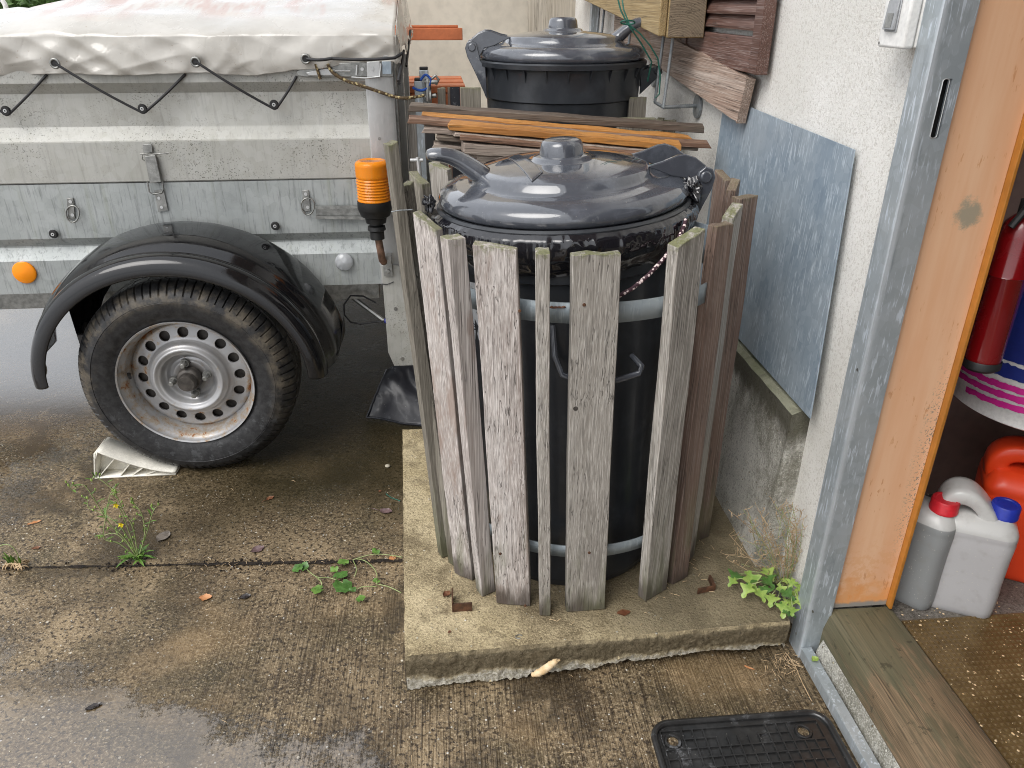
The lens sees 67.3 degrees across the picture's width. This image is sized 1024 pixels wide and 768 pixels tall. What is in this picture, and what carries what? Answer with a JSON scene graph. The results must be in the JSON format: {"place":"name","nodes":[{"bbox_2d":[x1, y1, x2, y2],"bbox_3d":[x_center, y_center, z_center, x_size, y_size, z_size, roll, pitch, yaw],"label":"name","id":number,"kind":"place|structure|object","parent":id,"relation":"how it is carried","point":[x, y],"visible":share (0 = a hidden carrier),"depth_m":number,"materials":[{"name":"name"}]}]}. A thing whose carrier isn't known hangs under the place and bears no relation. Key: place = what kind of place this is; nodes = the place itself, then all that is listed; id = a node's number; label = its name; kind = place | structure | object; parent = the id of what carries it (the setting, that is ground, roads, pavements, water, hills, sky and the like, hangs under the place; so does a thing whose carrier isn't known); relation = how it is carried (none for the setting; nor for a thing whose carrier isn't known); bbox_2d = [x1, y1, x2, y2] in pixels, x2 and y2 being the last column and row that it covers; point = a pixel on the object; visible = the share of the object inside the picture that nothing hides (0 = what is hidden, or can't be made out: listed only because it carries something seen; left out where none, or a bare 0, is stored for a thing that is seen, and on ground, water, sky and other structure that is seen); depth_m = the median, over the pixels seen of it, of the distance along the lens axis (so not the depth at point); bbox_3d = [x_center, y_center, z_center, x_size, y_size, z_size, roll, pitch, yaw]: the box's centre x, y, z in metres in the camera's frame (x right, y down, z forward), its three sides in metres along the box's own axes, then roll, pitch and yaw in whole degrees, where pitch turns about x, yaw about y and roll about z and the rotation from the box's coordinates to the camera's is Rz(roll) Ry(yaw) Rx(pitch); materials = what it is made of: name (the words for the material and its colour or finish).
{"place":"outdoors","nodes":[
{"label":"outdoors","id":0,"kind":"place"},
{"bbox_2d":[0,284,860,767],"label":"ground","id":1,"kind":"structure","parent":0,"point":[140,654],"depth_m":1.70,"materials":[{"name":"concrete"}]},
{"bbox_2d":[0,0,8,8],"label":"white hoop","id":2,"kind":"object","parent":1,"relation":"on","point":[4,3],"visible":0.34,"depth_m":3.33,"materials":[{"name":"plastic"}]},
{"bbox_2d":[0,544,29,570],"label":"dried weed","id":3,"kind":"object","parent":1,"relation":"on","point":[15,564],"visible":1,"depth_m":1.88,"materials":[{"name":"beige plant"}]},
{"bbox_2d":[0,0,61,8],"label":"hedge","id":4,"kind":"object","parent":1,"relation":"on","point":[22,3],"visible":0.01,"depth_m":7.74,"materials":[{"name":"green plant"}]},
{"bbox_2d":[85,702,101,709],"bbox_3d":[-0.828,0.637,1.521,0.027,0.004,0.017,-2,26,-4],"label":"fallen leaf","id":5,"kind":"object","parent":1,"relation":"on","point":[91,706],"visible":1,"depth_m":1.52,"materials":[{"name":"grey plant"}]},
{"bbox_2d":[65,472,159,567],"bbox_3d":[-0.953,0.321,1.863,0.184,0.268,0.078,-2,26,-4],"label":"flowering weed","id":6,"kind":"object","parent":1,"relation":"on","point":[138,554],"visible":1,"depth_m":1.88,"materials":[{"name":"green plant"}]},
{"bbox_2d":[94,437,179,478],"bbox_3d":[-1.111,0.213,2.276,0.232,0.092,0.085,-2,26,-4],"label":"wheel chock","id":7,"kind":"object","parent":1,"relation":"on","point":[114,458],"visible":0.71,"depth_m":2.27,"materials":[{"name":"white plastic"}]},
{"bbox_2d":[156,530,169,541],"bbox_3d":[-0.909,0.397,2.003,0.037,0.006,0.035,-16,31,-29],"label":"fallen leaf","id":8,"kind":"object","parent":1,"relation":"on","point":[162,535],"visible":1,"depth_m":2.01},
{"bbox_2d":[1,555,376,574],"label":"soil crumbs","id":9,"kind":"object","parent":1,"relation":"on","point":[126,566],"visible":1,"depth_m":1.91,"materials":[{"name":"black soil"}]},
{"bbox_2d":[0,559,401,568],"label":"ground joint","id":10,"kind":"object","parent":1,"relation":"on","point":[326,561],"visible":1,"depth_m":1.91,"materials":[{"name":"black soil"}]},
{"bbox_2d":[199,593,211,600],"bbox_3d":[-0.717,0.499,1.799,0.024,0.005,0.023,15,30,27],"label":"fallen leaf","id":11,"kind":"object","parent":1,"relation":"on","point":[206,596],"visible":1,"depth_m":1.80,"materials":[{"name":"orange plant"}]},
{"bbox_2d":[0,54,412,467],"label":"box trailer","id":12,"kind":"object","parent":1,"relation":"on","point":[193,254],"visible":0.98,"depth_m":2.14,"materials":[{"name":"metal"}]},
{"bbox_2d":[0,0,412,115],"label":"tarpaulin","id":13,"kind":"object","parent":12,"relation":"on","point":[151,37],"visible":1,"depth_m":2.02,"materials":[{"name":"fabric"}]},
{"bbox_2d":[314,63,424,99],"bbox_3d":[-0.381,-0.814,2.071,0.288,0.093,0.025,-4,27,-8],"label":"speckled rope","id":14,"kind":"object","parent":12,"relation":"attached to","point":[332,72],"visible":1,"depth_m":2.07,"materials":[{"name":"fabric"}]},
{"bbox_2d":[239,593,250,598],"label":"fallen leaf","id":15,"kind":"object","parent":1,"relation":"on","point":[246,595],"visible":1,"depth_m":1.80,"materials":[{"name":"grey plant"}]},
{"bbox_2d":[251,545,263,551],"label":"fallen leaf","id":16,"kind":"object","parent":1,"relation":"on","point":[258,548],"visible":1,"depth_m":1.96,"materials":[{"name":"plant"}]},
{"bbox_2d":[292,548,401,601],"bbox_3d":[-0.401,0.462,1.855,0.271,0.017,0.192,-2,26,-4],"label":"creeping weed","id":17,"kind":"object","parent":1,"relation":"on","point":[345,586],"visible":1,"depth_m":1.85,"materials":[{"name":"green plant"}]},
{"bbox_2d":[371,508,391,512],"bbox_3d":[-0.358,0.347,2.104,0.063,0.005,0.024,2,26,4],"label":"fallen leaf","id":18,"kind":"object","parent":1,"relation":"on","point":[385,510],"visible":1,"depth_m":2.11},
{"bbox_2d":[366,365,421,425],"bbox_3d":[-0.366,0.018,2.585,0.253,0.158,0.293,-2,26,-4],"label":"mud flap","id":19,"kind":"object","parent":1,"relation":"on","point":[395,399],"visible":0.69,"depth_m":2.57,"materials":[{"name":"black rubber"}]},
{"bbox_2d":[2,492,802,767],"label":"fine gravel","id":20,"kind":"structure","parent":1,"relation":"on","point":[286,658],"depth_m":1.70,"materials":[{"name":"gravel"}]},
{"bbox_2d":[111,475,713,761],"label":"fallen leaves","id":21,"kind":"object","parent":1,"relation":"on","point":[410,574],"visible":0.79,"depth_m":1.89,"materials":[{"name":"brown plant"}]},
{"bbox_2d":[407,99,417,170],"bbox_3d":[-0.283,-0.374,2.431,0.053,1.009,0.034,-2,26,-4],"label":"timber post","id":22,"kind":"object","parent":1,"relation":"on","point":[412,135],"visible":0.11,"depth_m":2.25,"materials":[{"name":"grey wood"}]},
{"bbox_2d":[410,66,439,193],"bbox_3d":[-0.243,-0.390,2.380,0.078,1.082,0.257,2,26,3],"label":"steel stand","id":23,"kind":"object","parent":1,"relation":"on","point":[423,81],"visible":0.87,"depth_m":2.18,"materials":[{"name":"grey metal"}]},
{"bbox_2d":[395,25,464,167],"bbox_3d":[-0.870,-1.058,3.648,1.318,1.151,0.700,-2,26,-4],"label":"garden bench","id":24,"kind":"object","parent":1,"relation":"on","point":[437,32],"visible":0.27,"depth_m":3.71,"materials":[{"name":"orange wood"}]},
{"bbox_2d":[395,0,527,162],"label":"house wall","id":25,"kind":"structure","parent":1,"relation":"on","point":[471,18],"depth_m":4.18,"materials":[{"name":"beige paint"}]},
{"bbox_2d":[528,0,575,31],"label":"wood panel","id":26,"kind":"object","parent":25,"relation":"attached to","point":[541,13],"depth_m":4.13,"materials":[{"name":"beige wood"}]},
{"bbox_2d":[531,659,560,676],"bbox_3d":[0.068,0.570,1.546,0.059,0.048,0.017,-2,26,-4],"label":"fallen leaf","id":27,"kind":"object","parent":1,"relation":"on","point":[547,667],"visible":1,"depth_m":1.54,"materials":[{"name":"beige plant"}]},
{"bbox_2d":[589,3,599,31],"bbox_3d":[0.356,-1.585,3.305,0.058,2.400,0.060,-2,26,-4],"label":"steel post","id":28,"kind":"object","parent":1,"relation":"on","point":[593,17],"visible":0.06,"depth_m":3.30,"materials":[{"name":"grey metal"}]},
{"bbox_2d":[402,429,789,689],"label":"concrete slab","id":29,"kind":"structure","parent":1,"relation":"on","point":[480,641],"depth_m":1.62,"materials":[{"name":"beige concrete"}]},
{"bbox_2d":[443,591,450,596],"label":"fallen leaf","id":30,"kind":"object","parent":29,"relation":"on","point":[446,593],"visible":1,"depth_m":1.68,"materials":[{"name":"brown plant"}]},
{"bbox_2d":[451,588,471,611],"bbox_3d":[-0.108,0.463,1.651,0.043,0.030,0.045,-2,26,-4],"label":"angle iron","id":31,"kind":"object","parent":29,"relation":"on","point":[461,607],"visible":1,"depth_m":1.63,"materials":[{"name":"brown metal"}]},
{"bbox_2d":[423,136,714,585],"bbox_3d":[0.102,-0.049,1.676,0.503,0.938,0.498,18,32,32],"label":"round bin","id":32,"kind":"object","parent":29,"relation":"on","point":[554,186],"visible":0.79,"depth_m":1.45,"materials":[{"name":"plastic"}]},
{"bbox_2d":[422,194,436,213],"bbox_3d":[-0.155,-0.342,1.452,0.024,0.036,0.033,-16,31,-29],"label":"bag knot","id":33,"kind":"object","parent":32,"relation":"in","point":[429,202],"visible":1,"depth_m":1.44,"materials":[{"name":"black plastic"}]},
{"bbox_2d":[431,199,698,277],"bbox_3d":[0.101,-0.329,1.538,0.527,0.113,0.527,-2,26,-4],"label":"bin bag","id":34,"kind":"object","parent":32,"relation":"in","point":[641,245],"visible":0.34,"depth_m":1.33,"materials":[{"name":"black plastic"}]},
{"bbox_2d":[620,218,687,297],"bbox_3d":[0.242,-0.213,1.343,0.199,0.121,0.043,-17,31,-30],"label":"chequered rope","id":35,"kind":"object","parent":32,"relation":"hanging from","point":[649,273],"visible":0.68,"depth_m":1.32,"materials":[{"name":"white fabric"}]},
{"bbox_2d":[685,175,702,202],"bbox_3d":[0.346,-0.369,1.474,0.043,0.063,0.043,14,30,26],"label":"bag knot","id":36,"kind":"object","parent":32,"relation":"in","point":[695,186],"visible":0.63,"depth_m":1.46,"materials":[{"name":"black plastic"}]},
{"bbox_2d":[383,140,757,615],"bbox_3d":[0.129,-0.058,1.677,0.738,0.939,0.657,-2,26,-4],"label":"slatted enclosure","id":37,"kind":"object","parent":29,"relation":"on","point":[697,354],"visible":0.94,"depth_m":1.47,"materials":[{"name":"grey wood"}]},
{"bbox_2d":[550,306,565,308],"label":"fallen leaf","id":38,"kind":"object","parent":37,"relation":"on","point":[554,307],"visible":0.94,"depth_m":1.32,"materials":[{"name":"brown plant"}]},
{"bbox_2d":[617,609,630,615],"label":"fallen leaf","id":39,"kind":"object","parent":29,"relation":"on","point":[623,612],"visible":1,"depth_m":1.63,"materials":[{"name":"brown plant"}]},
{"bbox_2d":[697,575,715,593],"bbox_3d":[0.434,0.447,1.696,0.027,0.014,0.062,20,33,35],"label":"angle iron","id":40,"kind":"object","parent":29,"relation":"on","point":[712,587],"visible":1,"depth_m":1.69,"materials":[{"name":"brown metal"}]},
{"bbox_2d":[723,496,807,618],"bbox_3d":[0.541,0.356,1.635,0.184,0.260,0.185,7,27,14],"label":"corner weed","id":41,"kind":"object","parent":29,"relation":"on","point":[784,583],"visible":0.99,"depth_m":1.65,"materials":[{"name":"green plant"}]},
{"bbox_2d":[651,709,856,767],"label":"rubber mat","id":42,"kind":"object","parent":1,"relation":"on","point":[806,738],"visible":1,"depth_m":1.44,"materials":[{"name":"rubber"}]},
{"bbox_2d":[759,644,811,700],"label":"pine needles","id":43,"kind":"object","parent":1,"relation":"on","point":[792,662],"visible":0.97,"depth_m":1.61,"materials":[{"name":"plant"}]},
{"bbox_2d":[575,0,1023,767],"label":"garage","id":44,"kind":"structure","parent":1,"relation":"on","point":[837,74],"depth_m":1.61,"materials":[{"name":"white paint"}]},
{"bbox_2d":[596,7,604,32],"bbox_3d":[0.392,-1.379,3.024,0.119,0.236,0.100,-2,26,-4],"label":"rebar hanger","id":45,"kind":"object","parent":44,"relation":"attached to","point":[598,17],"visible":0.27,"depth_m":3.02,"materials":[{"name":"grey metal"}]},
{"bbox_2d":[623,21,655,86],"bbox_3d":[0.432,-1.139,2.620,0.119,0.236,0.100,-2,26,-4],"label":"rebar hanger","id":46,"kind":"object","parent":44,"relation":"attached to","point":[653,84],"visible":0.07,"depth_m":2.62,"materials":[{"name":"grey metal"}]},
{"bbox_2d":[653,36,702,117],"bbox_3d":[0.477,-0.879,2.182,0.119,0.236,0.100,-2,26,-4],"label":"rebar hanger","id":47,"kind":"object","parent":44,"relation":"attached to","point":[696,105],"visible":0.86,"depth_m":2.19,"materials":[{"name":"grey metal"}]},
{"bbox_2d":[585,0,706,37],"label":"timber beam","id":48,"kind":"structure","parent":47,"relation":"on","point":[675,18],"depth_m":2.04,"materials":[{"name":"beige wood"}]},
{"bbox_2d":[614,15,755,122],"bbox_3d":[0.483,-1.048,2.423,0.022,0.241,1.500,-2,26,-4],"label":"wooden plank","id":49,"kind":"object","parent":44,"relation":"attached to","point":[726,90],"depth_m":2.04,"materials":[{"name":"brown wood"}]},
{"bbox_2d":[681,0,776,74],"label":"window shutter","id":50,"kind":"object","parent":44,"relation":"attached to","point":[747,54],"depth_m":1.81,"materials":[{"name":"brown paint"}]},
{"bbox_2d":[699,107,855,417],"bbox_3d":[0.573,-0.335,1.760,0.018,0.529,0.753,-2,26,-4],"label":"zinc sheet","id":51,"kind":"object","parent":44,"relation":"on","point":[796,179],"visible":0.71,"depth_m":1.62,"materials":[{"name":"grey metal"}]},
{"bbox_2d":[789,0,979,767],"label":"door frame","id":52,"kind":"object","parent":44,"relation":"attached to","point":[942,46],"visible":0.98,"depth_m":1.30,"materials":[{"name":"metal"}]},
{"bbox_2d":[811,656,818,661],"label":"fallen leaf","id":53,"kind":"object","parent":52,"relation":"on","point":[814,658],"visible":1,"depth_m":1.59,"materials":[{"name":"green plant"}]},
{"bbox_2d":[878,0,925,48],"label":"light switch","id":54,"kind":"object","parent":44,"relation":"attached to","point":[901,24],"visible":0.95,"depth_m":1.15,"materials":[{"name":"white plastic"}]},
{"bbox_2d":[895,492,960,610],"bbox_3d":[0.846,0.333,1.610,0.085,0.256,0.130,-24,35,-39],"label":"canister","id":55,"kind":"object","parent":44,"relation":"on","point":[930,544],"visible":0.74,"depth_m":1.56,"materials":[{"name":"plastic"}]},
{"bbox_2d":[833,0,1023,608],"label":"door jamb","id":56,"kind":"object","parent":44,"relation":"attached to","point":[981,157],"depth_m":1.30,"materials":[{"name":"orange paint"}]},
{"bbox_2d":[901,613,1023,767],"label":"floor mat","id":57,"kind":"object","parent":44,"relation":"on","point":[993,710],"visible":1,"depth_m":1.47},
{"bbox_2d":[901,602,1023,751],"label":"grit","id":58,"kind":"object","parent":57,"relation":"on","point":[975,672],"visible":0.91,"depth_m":1.46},
{"bbox_2d":[931,477,1021,618],"bbox_3d":[0.937,0.331,1.584,0.152,0.282,0.105,11,28,20],"label":"canister","id":59,"kind":"object","parent":44,"relation":"on","point":[982,550],"visible":0.87,"depth_m":1.53,"materials":[{"name":"grey plastic"}]},
{"bbox_2d":[962,198,1023,373],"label":"fire extinguisher","id":60,"kind":"object","parent":44,"relation":"attached to","point":[1000,300],"visible":0.9,"depth_m":1.32,"materials":[{"name":"red metal"}]},
{"bbox_2d":[975,435,1023,582],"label":"canister","id":61,"kind":"object","parent":44,"relation":"on","point":[1000,471],"visible":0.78,"depth_m":1.64,"materials":[{"name":"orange plastic"}]},
{"bbox_3d":[1.386,-0.008,1.733,0.467,0.019,0.258,-2,26,-4],"label":"shelf","id":62,"kind":"object","parent":44,"relation":"attached to","visible":0},
{"bbox_2d":[954,292,1023,430],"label":"paint bucket","id":63,"kind":"object","parent":62,"relation":"on","point":[998,396],"visible":0.42,"depth_m":1.53,"materials":[{"name":"white plastic"}]},
{"bbox_2d":[815,641,899,767],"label":"concrete ledge","id":64,"kind":"object","parent":1,"relation":"on","point":[879,748],"visible":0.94,"depth_m":1.47,"materials":[{"name":"grey concrete"}]},
{"bbox_2d":[819,607,1009,767],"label":"threshold timber","id":65,"kind":"object","parent":1,"relation":"on","point":[917,712],"visible":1,"depth_m":1.41,"materials":[{"name":"brown wood"}]},
{"bbox_2d":[461,140,539,155],"bbox_3d":[0.129,-0.566,1.903,0.507,0.078,0.046,-2,26,-4],"label":"loose board","id":66,"kind":"object","parent":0,"point":[479,148],"visible":0.27,"depth_m":1.86,"materials":[{"name":"wood"}]},
{"bbox_2d":[468,147,538,162],"bbox_3d":[0.043,-0.550,1.903,0.300,0.070,0.024,-2,26,-4],"label":"board offcut","id":67,"kind":"object","parent":66,"relation":"on","point":[482,159],"visible":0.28,"depth_m":1.88,"materials":[{"name":"brown wood"}]},
{"bbox_2d":[460,134,638,153],"bbox_3d":[0.133,-0.588,1.898,0.524,0.066,0.046,-2,26,-4],"label":"loose board","id":68,"kind":"object","parent":66,"relation":"on","point":[493,140],"visible":0.48,"depth_m":1.86,"materials":[{"name":"wood"}]},
{"bbox_2d":[452,131,646,150],"bbox_3d":[0.131,-0.601,1.914,0.563,0.067,0.051,-2,26,-4],"label":"loose board","id":69,"kind":"object","parent":68,"relation":"on","point":[458,133],"visible":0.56,"depth_m":1.90,"materials":[{"name":"brown wood"}]},
{"bbox_2d":[448,120,680,150],"bbox_3d":[0.136,-0.619,1.914,0.590,0.074,0.051,-2,26,-4],"label":"loose board","id":70,"kind":"object","parent":69,"relation":"on","point":[525,131],"visible":0.91,"depth_m":1.90,"materials":[{"name":"orange wood"}]},
{"bbox_2d":[436,134,460,142],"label":"loose board","id":71,"kind":"object","parent":70,"relation":"on","point":[445,137],"visible":0.09,"depth_m":1.89,"materials":[{"name":"wood"}]},
{"bbox_2d":[421,127,452,134],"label":"loose board","id":72,"kind":"object","parent":71,"relation":"on","point":[437,130],"visible":0.14,"depth_m":1.89,"materials":[{"name":"grey wood"}]},
{"bbox_2d":[433,140,460,149],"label":"loose board","id":73,"kind":"object","parent":72,"relation":"on","point":[449,144],"visible":0.11,"depth_m":1.90,"materials":[{"name":"grey wood"}]},
{"bbox_2d":[407,115,711,148],"bbox_3d":[0.127,-0.635,1.939,0.773,0.087,0.031,-2,26,-4],"label":"loose board","id":74,"kind":"object","parent":72,"relation":"on","point":[444,122],"visible":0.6,"depth_m":1.94,"materials":[{"name":"brown wood"}]},
{"bbox_2d":[424,125,697,150],"bbox_3d":[0.130,-0.629,1.953,0.700,0.077,0.041,-2,26,-4],"label":"loose board","id":75,"kind":"object","parent":74,"relation":"on","point":[689,148],"visible":0.11,"depth_m":1.97,"materials":[{"name":"brown wood"}]},
{"bbox_2d":[422,112,691,138],"bbox_3d":[0.121,-0.656,1.970,0.697,0.083,0.036,-2,26,-4],"label":"loose board","id":76,"kind":"object","parent":75,"relation":"on","point":[572,126],"visible":0.52,"depth_m":1.96,"materials":[{"name":"orange wood"}]},
{"bbox_2d":[409,102,703,132],"bbox_3d":[0.123,-0.691,1.997,0.775,0.082,0.036,-2,26,-4],"label":"loose board","id":77,"kind":"object","parent":76,"relation":"on","point":[567,118],"visible":0.98,"depth_m":1.99,"materials":[{"name":"wood"}]},
{"bbox_3d":[0.127,-0.093,2.751,0.750,0.220,0.730,-2,26,-4],"label":"concrete block","id":78,"kind":"object","parent":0,"visible":0},
{"bbox_2d":[437,87,675,178],"bbox_3d":[0.162,-0.523,2.450,0.642,0.820,0.598,16,30,28],"label":"slatted enclosure","id":79,"kind":"object","parent":78,"relation":"on","point":[465,96],"visible":0.06,"depth_m":2.21,"materials":[{"name":"brown wood"}]},
{"bbox_2d":[465,17,662,127],"bbox_3d":[0.145,-0.619,2.445,0.505,0.994,0.498,22,34,37],"label":"round bin","id":80,"kind":"object","parent":78,"relation":"on","point":[563,65],"visible":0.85,"depth_m":2.12,"materials":[{"name":"plastic"}]},
{"bbox_2d":[617,0,660,97],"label":"green wire","id":81,"kind":"object","parent":80,"relation":"attached to","point":[629,24],"visible":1,"depth_m":2.10,"materials":[{"name":"green metal"}]}
]}

